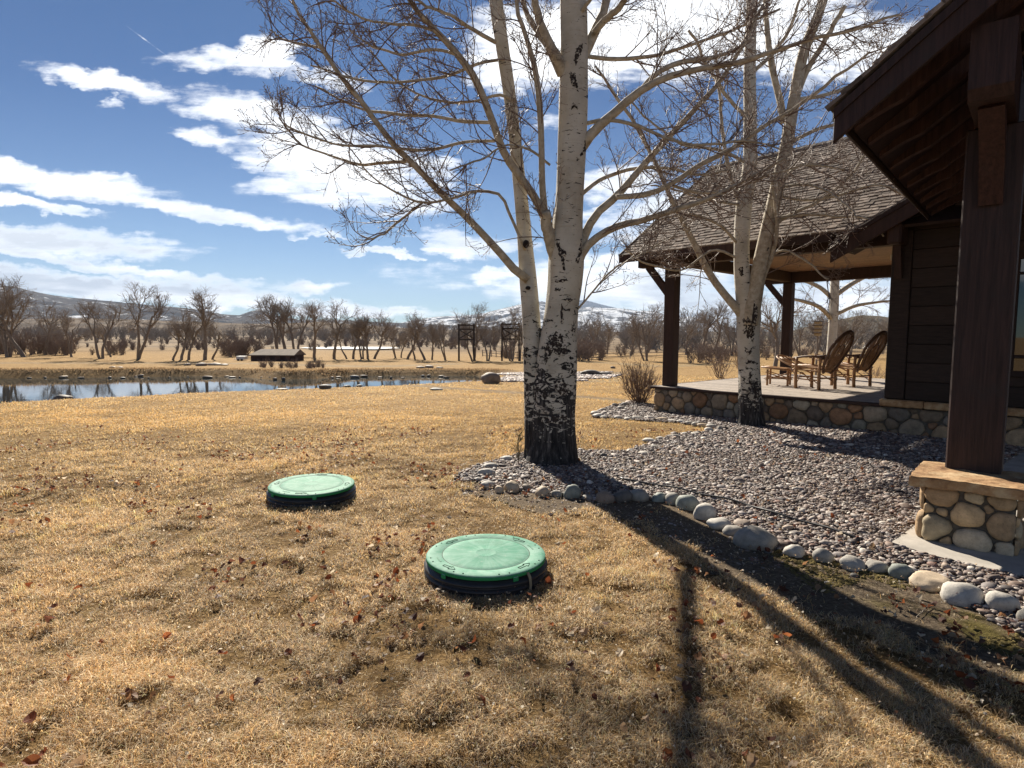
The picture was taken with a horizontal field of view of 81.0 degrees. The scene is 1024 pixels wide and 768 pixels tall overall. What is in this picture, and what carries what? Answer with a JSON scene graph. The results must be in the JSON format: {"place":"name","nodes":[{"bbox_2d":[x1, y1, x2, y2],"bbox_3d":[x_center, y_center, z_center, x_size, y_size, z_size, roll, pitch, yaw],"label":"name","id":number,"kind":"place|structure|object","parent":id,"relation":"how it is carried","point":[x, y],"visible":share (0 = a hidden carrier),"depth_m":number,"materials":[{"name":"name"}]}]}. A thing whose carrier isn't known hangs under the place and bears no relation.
{"place":"outdoors","nodes":[
{"label":"outdoors","id":0,"kind":"place"},
{"bbox_2d":[0,375,481,402],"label":"pond water","id":1,"kind":"structure","parent":0,"point":[26,389],"depth_m":34.47,"materials":[{"name":"blue liquid"}]},
{"bbox_2d":[0,285,522,330],"bbox_3d":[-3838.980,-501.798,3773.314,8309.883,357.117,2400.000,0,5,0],"label":"hills","id":2,"kind":"structure","parent":0,"point":[67,302],"depth_m":3466.62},
{"bbox_2d":[303,347,391,348],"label":"pond water","id":3,"kind":"structure","parent":0,"point":[349,347],"depth_m":119.10,"materials":[{"name":"liquid"}]},
{"bbox_2d":[8,318,767,337],"bbox_3d":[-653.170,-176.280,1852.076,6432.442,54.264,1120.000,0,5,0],"label":"hills","id":4,"kind":"structure","parent":0,"point":[222,326],"depth_m":1640.10,"materials":[{"name":"brown"}]},
{"bbox_2d":[0,0,940,329],"label":"sky","id":5,"kind":"structure","parent":0,"point":[123,155],"materials":[{"name":"blue"}]},
{"bbox_2d":[0,335,1023,767],"bbox_3d":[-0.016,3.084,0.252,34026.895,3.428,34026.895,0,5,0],"label":"ground","id":6,"kind":"structure","parent":0,"point":[84,359],"depth_m":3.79,"materials":[{"name":"plant"}]},
{"bbox_2d":[0,285,33,356],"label":"bare tree","id":7,"kind":"object","parent":6,"relation":"on","point":[16,346],"visible":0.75,"depth_m":60.69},
{"bbox_2d":[0,275,40,356],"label":"bare tree","id":8,"kind":"object","parent":6,"relation":"on","point":[12,314],"visible":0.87,"depth_m":60.81,"materials":[{"name":"plant"}]},
{"bbox_2d":[29,298,73,354],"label":"bare tree","id":9,"kind":"object","parent":6,"relation":"on","point":[48,326],"visible":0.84,"depth_m":67.47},
{"bbox_2d":[52,394,72,399],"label":"boulder","id":10,"kind":"object","parent":6,"relation":"on","point":[59,396],"visible":0.52,"depth_m":15.76,"materials":[{"name":"stone"}]},
{"bbox_2d":[38,309,89,356],"bbox_3d":[-45.708,-5.212,61.677,4.374,5.160,4.709,-1,5,-10],"label":"bare tree","id":11,"kind":"object","parent":6,"relation":"on","point":[65,326],"visible":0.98,"depth_m":61.85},
{"bbox_2d":[86,324,112,356],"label":"bare tree","id":12,"kind":"object","parent":6,"relation":"on","point":[102,336],"visible":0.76,"depth_m":62.15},
{"bbox_2d":[72,296,135,358],"bbox_3d":[-40.433,-5.585,59.010,5.748,6.502,4.876,0,5,0],"label":"bare tree","id":13,"kind":"object","parent":6,"relation":"on","point":[92,314],"visible":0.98,"depth_m":58.82,"materials":[{"name":"plant"}]},
{"bbox_2d":[115,280,172,358],"bbox_3d":[-36.079,-6.224,59.326,5.022,7.887,8.486,-3,6,-38],"label":"bare tree","id":14,"kind":"object","parent":6,"relation":"on","point":[159,309],"visible":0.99,"depth_m":58.93,"materials":[{"name":"plant"}]},
{"bbox_2d":[162,317,192,359],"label":"bare tree","id":15,"kind":"object","parent":6,"relation":"on","point":[177,332],"visible":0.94,"depth_m":57.62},
{"bbox_2d":[167,305,205,359],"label":"bare tree","id":16,"kind":"object","parent":6,"relation":"on","point":[189,319],"visible":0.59,"depth_m":58.26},
{"bbox_2d":[180,315,217,359],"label":"bare tree","id":17,"kind":"object","parent":6,"relation":"on","point":[192,336],"visible":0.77,"depth_m":58.54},
{"bbox_2d":[179,287,224,359],"bbox_3d":[-29.497,-5.782,57.248,4.098,7.406,3.576,2,5,22],"label":"bare tree","id":18,"kind":"object","parent":6,"relation":"on","point":[201,309],"visible":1,"depth_m":57.54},
{"bbox_2d":[197,320,231,358],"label":"bare tree","id":19,"kind":"object","parent":6,"relation":"on","point":[207,333],"visible":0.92,"depth_m":59.24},
{"bbox_2d":[0,366,518,378],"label":"bank grass","id":20,"kind":"structure","parent":6,"relation":"on","point":[320,370],"depth_m":41.64,"materials":[{"name":"plant"}]},
{"bbox_2d":[245,294,295,348],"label":"bare tree","id":21,"kind":"object","parent":6,"relation":"on","point":[280,327],"visible":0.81,"depth_m":71.45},
{"bbox_2d":[241,294,305,348],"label":"bare tree","id":22,"kind":"object","parent":6,"relation":"on","point":[276,336],"visible":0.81,"depth_m":71.67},
{"bbox_2d":[248,349,305,360],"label":"shed","id":23,"kind":"structure","parent":6,"relation":"on","point":[279,354],"depth_m":57.20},
{"bbox_2d":[274,295,323,348],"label":"bare tree","id":24,"kind":"object","parent":6,"relation":"on","point":[292,318],"visible":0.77,"depth_m":72.66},
{"bbox_2d":[266,473,355,507],"bbox_3d":[-1.946,1.051,5.843,0.829,0.192,0.830,0,5,0],"label":"septic cover","id":25,"kind":"object","parent":6,"relation":"on","point":[306,490],"visible":0.98,"depth_m":5.64,"materials":[{"name":"green plastic"}]},
{"bbox_2d":[299,299,331,357],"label":"bare tree","id":26,"kind":"object","parent":6,"relation":"on","point":[314,310],"visible":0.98,"depth_m":63.33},
{"bbox_2d":[325,325,348,358],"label":"bare tree","id":27,"kind":"object","parent":6,"relation":"on","point":[335,330],"visible":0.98,"depth_m":62.73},
{"bbox_2d":[322,299,362,358],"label":"bare tree","id":28,"kind":"object","parent":6,"relation":"on","point":[341,325],"visible":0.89,"depth_m":62.79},
{"bbox_2d":[342,313,372,358],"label":"bare tree","id":29,"kind":"object","parent":6,"relation":"on","point":[355,345],"visible":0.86,"depth_m":62.92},
{"bbox_2d":[348,313,375,358],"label":"bare tree","id":30,"kind":"object","parent":6,"relation":"on","point":[365,339],"visible":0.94,"depth_m":62.94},
{"bbox_2d":[346,315,383,358],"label":"bare tree","id":31,"kind":"object","parent":6,"relation":"on","point":[362,355],"visible":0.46,"depth_m":63.64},
{"bbox_2d":[372,311,399,358],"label":"bare tree","id":32,"kind":"object","parent":6,"relation":"on","point":[383,323],"visible":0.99,"depth_m":63.20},
{"bbox_2d":[383,324,409,357],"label":"bare tree","id":33,"kind":"object","parent":6,"relation":"on","point":[391,341],"visible":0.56,"depth_m":67.01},
{"bbox_2d":[396,329,413,357],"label":"bare tree","id":34,"kind":"object","parent":6,"relation":"on","point":[402,343],"visible":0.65,"depth_m":67.21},
{"bbox_2d":[401,326,421,358],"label":"bare tree","id":35,"kind":"object","parent":6,"relation":"on","point":[411,339],"visible":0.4,"depth_m":64.31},
{"bbox_2d":[398,313,425,359],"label":"bare tree","id":36,"kind":"object","parent":6,"relation":"on","point":[417,331],"visible":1,"depth_m":61.00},
{"bbox_2d":[404,309,430,359],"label":"bare tree","id":37,"kind":"object","parent":6,"relation":"on","point":[412,349],"visible":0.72,"depth_m":62.34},
{"bbox_2d":[424,322,444,359],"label":"bare tree","id":38,"kind":"object","parent":6,"relation":"on","point":[432,328],"visible":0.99,"depth_m":61.12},
{"bbox_2d":[0,325,885,367],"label":"willow brush","id":39,"kind":"object","parent":6,"relation":"on","point":[242,347],"visible":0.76,"depth_m":69.67,"materials":[{"name":"plant"}]},
{"bbox_2d":[425,319,462,359],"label":"bare tree","id":40,"kind":"object","parent":6,"relation":"on","point":[443,335],"visible":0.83,"depth_m":61.84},
{"bbox_2d":[6,304,888,350],"bbox_3d":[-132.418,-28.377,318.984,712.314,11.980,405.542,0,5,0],"label":"woodland","id":41,"kind":"object","parent":6,"relation":"on","point":[321,335],"visible":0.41,"depth_m":198.18,"materials":[{"name":"plant"}]},
{"bbox_2d":[458,324,474,360],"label":"bridge tower","id":42,"kind":"structure","parent":6,"relation":"on","point":[461,329],"depth_m":59.36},
{"bbox_2d":[451,302,496,360],"bbox_3d":[-3.978,-5.347,61.128,4.490,6.201,5.276,-1,5,-14],"label":"bare tree","id":43,"kind":"object","parent":6,"relation":"on","point":[475,322],"visible":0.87,"depth_m":60.81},
{"bbox_2d":[424,534,546,597],"bbox_3d":[-0.173,1.207,3.998,0.818,0.176,0.817,0,5,0],"label":"septic cover","id":44,"kind":"object","parent":6,"relation":"on","point":[490,565],"visible":0.96,"depth_m":3.80,"materials":[{"name":"green plastic"},{"name":"black plastic"}]},
{"bbox_2d":[472,320,506,360],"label":"bare tree","id":45,"kind":"object","parent":6,"relation":"on","point":[493,329],"visible":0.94,"depth_m":60.03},
{"bbox_2d":[481,372,500,383],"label":"boulder","id":46,"kind":"object","parent":6,"relation":"on","point":[490,378],"visible":0.89,"depth_m":24.12,"materials":[{"name":"stone"}]},
{"bbox_2d":[482,350,522,358],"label":"footbridge","id":47,"kind":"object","parent":6,"relation":"on","point":[496,353],"visible":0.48,"depth_m":71.82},
{"bbox_2d":[493,305,522,360],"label":"bare tree","id":48,"kind":"object","parent":6,"relation":"on","point":[512,319],"visible":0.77,"depth_m":59.99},
{"bbox_2d":[501,323,519,360],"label":"bridge tower","id":49,"kind":"structure","parent":6,"relation":"on","point":[502,338],"depth_m":59.92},
{"bbox_2d":[0,424,1023,767],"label":"fallen leaves","id":50,"kind":"object","parent":6,"relation":"on","point":[132,694],"visible":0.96,"depth_m":3.53,"materials":[{"name":"brown dry leaves"}]},
{"bbox_2d":[0,448,1023,767],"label":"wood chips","id":51,"kind":"object","parent":6,"relation":"on","point":[476,590],"visible":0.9,"depth_m":3.67,"materials":[{"name":"brown plant"}]},
{"bbox_2d":[513,324,522,360],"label":"bare tree","id":52,"kind":"object","parent":6,"relation":"on","point":[521,334],"visible":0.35,"depth_m":59.96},
{"bbox_2d":[580,370,599,373],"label":"boulder","id":53,"kind":"object","parent":6,"relation":"on","point":[590,372],"visible":0.64,"depth_m":33.47,"materials":[{"name":"stone"}]},
{"bbox_2d":[587,314,610,355],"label":"bare tree","id":54,"kind":"object","parent":6,"relation":"on","point":[597,329],"visible":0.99,"depth_m":78.75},
{"bbox_2d":[603,321,618,353],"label":"bare tree","id":55,"kind":"object","parent":6,"relation":"on","point":[611,329],"visible":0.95,"depth_m":88.72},
{"bbox_2d":[613,490,632,502],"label":"border stone","id":56,"kind":"object","parent":6,"relation":"on","point":[621,496],"visible":0.71,"depth_m":5.72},
{"bbox_2d":[626,321,652,355],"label":"bare tree","id":57,"kind":"object","parent":6,"relation":"on","point":[633,338],"visible":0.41,"depth_m":79.59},
{"bbox_2d":[622,301,663,360],"bbox_3d":[13.732,-5.429,62.216,4.606,6.362,5.413,-1,5,-18],"label":"bare tree","id":58,"kind":"object","parent":6,"relation":"on","point":[637,330],"visible":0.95,"depth_m":61.97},
{"bbox_2d":[653,324,662,341],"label":"bare tree","id":59,"kind":"object","parent":6,"relation":"on","point":[658,337],"visible":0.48,"depth_m":80.44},
{"bbox_2d":[583,351,735,358],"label":"pole fence","id":60,"kind":"object","parent":6,"relation":"on","point":[644,355],"visible":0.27,"depth_m":69.59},
{"bbox_2d":[665,492,678,504],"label":"border stone","id":61,"kind":"object","parent":6,"relation":"on","point":[671,498],"visible":0.6,"depth_m":5.67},
{"bbox_2d":[676,495,698,510],"bbox_3d":[1.625,1.110,5.551,0.203,0.183,0.184,0,5,0],"label":"border stone","id":62,"kind":"object","parent":6,"relation":"on","point":[689,502],"visible":0.77,"depth_m":5.49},
{"bbox_2d":[685,323,701,353],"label":"bare tree","id":63,"kind":"object","parent":6,"relation":"on","point":[691,331],"visible":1,"depth_m":80.64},
{"bbox_2d":[693,300,732,347],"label":"bare tree","id":64,"kind":"object","parent":6,"relation":"on","point":[705,327],"visible":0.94,"depth_m":85.99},
{"bbox_2d":[693,299,734,348],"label":"bare tree","id":65,"kind":"object","parent":6,"relation":"on","point":[718,337],"visible":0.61,"depth_m":86.50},
{"bbox_2d":[704,352,736,378],"bbox_3d":[10.309,-0.983,30.129,1.708,1.587,1.563,-4,6,-43],"label":"shrub","id":66,"kind":"object","parent":6,"relation":"on","point":[721,365],"visible":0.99,"depth_m":30.05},
{"bbox_2d":[712,317,736,355],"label":"bare tree","id":67,"kind":"object","parent":6,"relation":"on","point":[726,330],"visible":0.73,"depth_m":82.45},
{"bbox_2d":[465,483,1023,686],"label":"soil strip","id":68,"kind":"object","parent":6,"relation":"on","point":[913,625],"visible":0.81,"depth_m":3.79,"materials":[{"name":"soil"}]},
{"bbox_2d":[504,480,519,492],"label":"border stone","id":69,"kind":"object","parent":68,"relation":"on","point":[510,485],"visible":0.81,"depth_m":6.09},
{"bbox_2d":[535,486,550,496],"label":"border stone","id":70,"kind":"object","parent":68,"relation":"on","point":[542,491],"visible":0.84,"depth_m":5.91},
{"bbox_2d":[564,484,580,498],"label":"border stone","id":71,"kind":"object","parent":68,"relation":"on","point":[572,491],"visible":0.84,"depth_m":5.85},
{"bbox_2d":[596,490,614,503],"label":"border stone","id":72,"kind":"object","parent":68,"relation":"on","point":[606,496],"visible":0.83,"depth_m":5.70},
{"bbox_2d":[652,492,665,501],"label":"border stone","id":73,"kind":"object","parent":68,"relation":"on","point":[658,497],"visible":0.71,"depth_m":5.75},
{"bbox_2d":[693,502,716,520],"bbox_3d":[1.682,1.130,5.225,0.192,0.186,0.155,0,5,0],"label":"border stone","id":74,"kind":"object","parent":68,"relation":"on","point":[705,511],"visible":0.84,"depth_m":5.17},
{"bbox_2d":[706,517,731,529],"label":"border stone","id":75,"kind":"object","parent":68,"relation":"on","point":[719,523],"visible":0.74,"depth_m":4.95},
{"bbox_2d":[722,525,740,535],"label":"border stone","id":76,"kind":"object","parent":68,"relation":"on","point":[730,530],"visible":0.62,"depth_m":4.81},
{"bbox_2d":[733,525,778,550],"bbox_3d":[1.849,1.179,4.569,0.295,0.201,0.270,5,7,44],"label":"border stone","id":77,"kind":"object","parent":68,"relation":"on","point":[755,537],"visible":0.85,"depth_m":4.49,"materials":[{"name":"stone"}]},
{"bbox_2d":[782,544,804,557],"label":"border stone","id":78,"kind":"object","parent":68,"relation":"on","point":[792,550],"visible":0.75,"depth_m":4.34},
{"bbox_2d":[812,548,833,562],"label":"border stone","id":79,"kind":"object","parent":68,"relation":"on","point":[826,555],"visible":0.84,"depth_m":4.22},
{"bbox_2d":[839,554,865,571],"bbox_3d":[2.346,1.247,4.124,0.160,0.122,0.141,-3,6,-36],"label":"border stone","id":80,"kind":"object","parent":68,"relation":"on","point":[851,562],"visible":0.82,"depth_m":4.09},
{"bbox_2d":[865,559,888,572],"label":"border stone","id":81,"kind":"object","parent":68,"relation":"on","point":[876,566],"visible":0.75,"depth_m":4.05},
{"bbox_2d":[770,549,1023,655],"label":"moss","id":82,"kind":"object","parent":68,"relation":"on","point":[834,578],"visible":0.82,"depth_m":3.95,"materials":[{"name":"plant"}]},
{"bbox_2d":[888,563,914,579],"bbox_3d":[2.589,1.261,3.978,0.154,0.144,0.135,-1,5,-17],"label":"border stone","id":83,"kind":"object","parent":68,"relation":"on","point":[899,571],"visible":0.73,"depth_m":3.94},
{"bbox_2d":[907,570,951,591],"bbox_3d":[2.682,1.277,3.860,0.255,0.113,0.222,0,5,0],"label":"border stone","id":84,"kind":"object","parent":68,"relation":"on","point":[928,581],"visible":0.7,"depth_m":3.82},
{"bbox_2d":[732,292,809,366],"bbox_3d":[20.512,-4.482,47.514,3.937,6.828,5.579,-4,6,-43],"label":"bare tree","id":85,"kind":"object","parent":6,"relation":"on","point":[776,325],"visible":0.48,"depth_m":47.15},
{"bbox_2d":[793,308,810,355],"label":"bare tree","id":86,"kind":"object","parent":6,"relation":"on","point":[799,338],"visible":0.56,"depth_m":74.50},
{"bbox_2d":[803,305,828,354],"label":"bare tree","id":87,"kind":"object","parent":6,"relation":"on","point":[810,328],"visible":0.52,"depth_m":75.02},
{"bbox_2d":[812,321,823,374],"bbox_3d":[12.180,-1.213,23.976,0.300,2.569,0.300,-3,6,-34],"label":"birdhouse","id":88,"kind":"object","parent":6,"relation":"on","point":[817,325],"visible":0.91,"depth_m":23.88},
{"bbox_2d":[619,137,1023,446],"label":"log cabin","id":89,"kind":"object","parent":6,"relation":"on","point":[915,259],"visible":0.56,"depth_m":10.45,"materials":[{"name":"brown wood"}]},
{"bbox_2d":[761,366,793,385],"bbox_3d":[6.014,-0.189,13.590,0.717,0.420,0.607,3,5,31],"label":"twig footstool","id":90,"kind":"object","parent":89,"relation":"on","point":[788,378],"visible":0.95,"depth_m":13.47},
{"bbox_2d":[776,330,854,389],"bbox_3d":[6.353,-0.521,12.715,0.722,1.235,1.596,-3,6,-33],"label":"twig chair","id":91,"kind":"object","parent":89,"relation":"on","point":[833,362],"visible":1,"depth_m":12.39,"materials":[{"name":"wood"}]},
{"bbox_2d":[815,331,887,386],"bbox_3d":[7.600,-0.583,13.545,0.714,1.235,1.581,-2,5,-25],"label":"twig chair","id":92,"kind":"object","parent":89,"relation":"on","point":[871,355],"visible":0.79,"depth_m":13.12,"materials":[{"name":"wood"}]},
{"bbox_2d":[1010,252,1023,376],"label":"window","id":93,"kind":"structure","parent":89,"relation":"in","point":[1017,358],"depth_m":8.63,"materials":[{"name":"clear glass"}]},
{"bbox_2d":[765,136,889,354],"bbox_3d":[16.294,-7.155,29.246,8.956,13.117,4.482,0,5,0],"label":"birch tree","id":94,"kind":"object","parent":6,"relation":"on","point":[832,329],"visible":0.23,"depth_m":29.59,"materials":[{"name":"white plant"}]},
{"bbox_2d":[837,308,875,357],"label":"bare tree","id":95,"kind":"object","parent":6,"relation":"on","point":[853,327],"visible":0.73,"depth_m":75.47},
{"bbox_2d":[863,366,885,378],"bbox_3d":[17.780,-0.560,29.303,1.016,0.866,1.581,0,5,0],"label":"shrub","id":96,"kind":"object","parent":6,"relation":"on","point":[880,375],"visible":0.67,"depth_m":29.10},
{"bbox_2d":[867,317,887,348],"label":"bare tree","id":97,"kind":"object","parent":6,"relation":"on","point":[883,328],"visible":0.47,"depth_m":71.89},
{"bbox_2d":[892,451,1023,574],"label":"patio","id":98,"kind":"structure","parent":6,"relation":"on","point":[910,538],"depth_m":4.39,"materials":[{"name":"concrete"}]},
{"bbox_2d":[824,0,1023,555],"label":"porch corner","id":99,"kind":"object","parent":98,"relation":"on","point":[927,110],"visible":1,"depth_m":4.63,"materials":[{"name":"wood"}]},
{"bbox_2d":[497,371,620,381],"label":"shore gravel","id":100,"kind":"structure","parent":0,"point":[520,378],"depth_m":29.98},
{"bbox_2d":[402,301,735,331],"bbox_3d":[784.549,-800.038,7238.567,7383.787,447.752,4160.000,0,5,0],"label":"mountain","id":101,"kind":"structure","parent":0,"point":[614,315],"depth_m":6729.09,"materials":[{"name":"snow"}]},
{"bbox_2d":[579,300,613,307],"bbox_3d":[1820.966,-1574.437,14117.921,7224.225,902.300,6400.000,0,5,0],"label":"mountain","id":102,"kind":"structure","parent":0,"point":[590,304],"depth_m":14345.11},
{"bbox_2d":[453,400,1023,634],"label":"gravel","id":103,"kind":"structure","parent":0,"point":[718,444],"depth_m":6.63,"materials":[{"name":"gravel"}]},
{"bbox_2d":[477,468,494,474],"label":"border stone","id":104,"kind":"object","parent":103,"relation":"on","point":[488,471],"visible":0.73,"depth_m":6.78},
{"bbox_2d":[480,480,495,488],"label":"border stone","id":105,"kind":"object","parent":103,"relation":"on","point":[485,484],"visible":0.81,"depth_m":6.24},
{"bbox_2d":[482,462,498,467],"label":"border stone","id":106,"kind":"object","parent":103,"relation":"on","point":[492,465],"visible":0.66,"depth_m":7.15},
{"bbox_2d":[509,426,528,462],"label":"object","id":107,"kind":"object","parent":103,"relation":"on","point":[519,453],"visible":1,"depth_m":7.36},
{"bbox_2d":[551,490,561,496],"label":"border stone","id":108,"kind":"object","parent":103,"relation":"on","point":[556,493],"visible":0.81,"depth_m":5.90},
{"bbox_2d":[234,0,928,466],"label":"birch tree","id":109,"kind":"object","parent":103,"relation":"on","point":[550,364],"visible":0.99,"depth_m":7.11,"materials":[{"name":"white plant"}]},
{"bbox_2d":[615,350,661,402],"bbox_3d":[3.223,-0.133,15.224,1.258,1.447,1.297,2,5,14],"label":"shrub","id":110,"kind":"object","parent":103,"relation":"on","point":[647,383],"visible":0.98,"depth_m":15.18,"materials":[{"name":"plant"}]},
{"bbox_2d":[631,489,648,501],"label":"border stone","id":111,"kind":"object","parent":103,"relation":"on","point":[641,495],"visible":0.74,"depth_m":5.76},
{"bbox_2d":[620,477,860,539],"bbox_3d":[2.002,1.102,5.635,0.199,0.032,2.428,-3,6,-39],"label":"irrigation hose","id":112,"kind":"object","parent":103,"relation":"on","point":[799,520],"visible":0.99,"depth_m":5.53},
{"bbox_2d":[588,0,929,425],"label":"birch tree","id":113,"kind":"object","parent":103,"relation":"on","point":[745,305],"visible":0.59,"depth_m":10.39,"materials":[{"name":"white plant"}]},
{"bbox_2d":[940,581,984,607],"bbox_3d":[2.720,1.272,3.625,0.215,0.142,0.202,4,6,42],"label":"border stone","id":114,"kind":"object","parent":103,"relation":"on","point":[961,594],"visible":0.88,"depth_m":3.58,"materials":[{"name":"stone"}]},
{"bbox_2d":[985,590,1020,612],"bbox_3d":[2.855,1.285,3.500,0.170,0.150,0.150,0,5,0],"label":"border stone","id":115,"kind":"object","parent":103,"relation":"on","point":[1003,602],"visible":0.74,"depth_m":3.45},
{"bbox_2d":[1015,607,1023,619],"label":"border stone","id":116,"kind":"object","parent":103,"relation":"on","point":[1019,614],"visible":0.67,"depth_m":3.35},
{"bbox_2d":[764,315,888,339],"bbox_3d":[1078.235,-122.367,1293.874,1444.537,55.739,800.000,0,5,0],"label":"hills","id":117,"kind":"structure","parent":0,"point":[877,321],"depth_m":1228.54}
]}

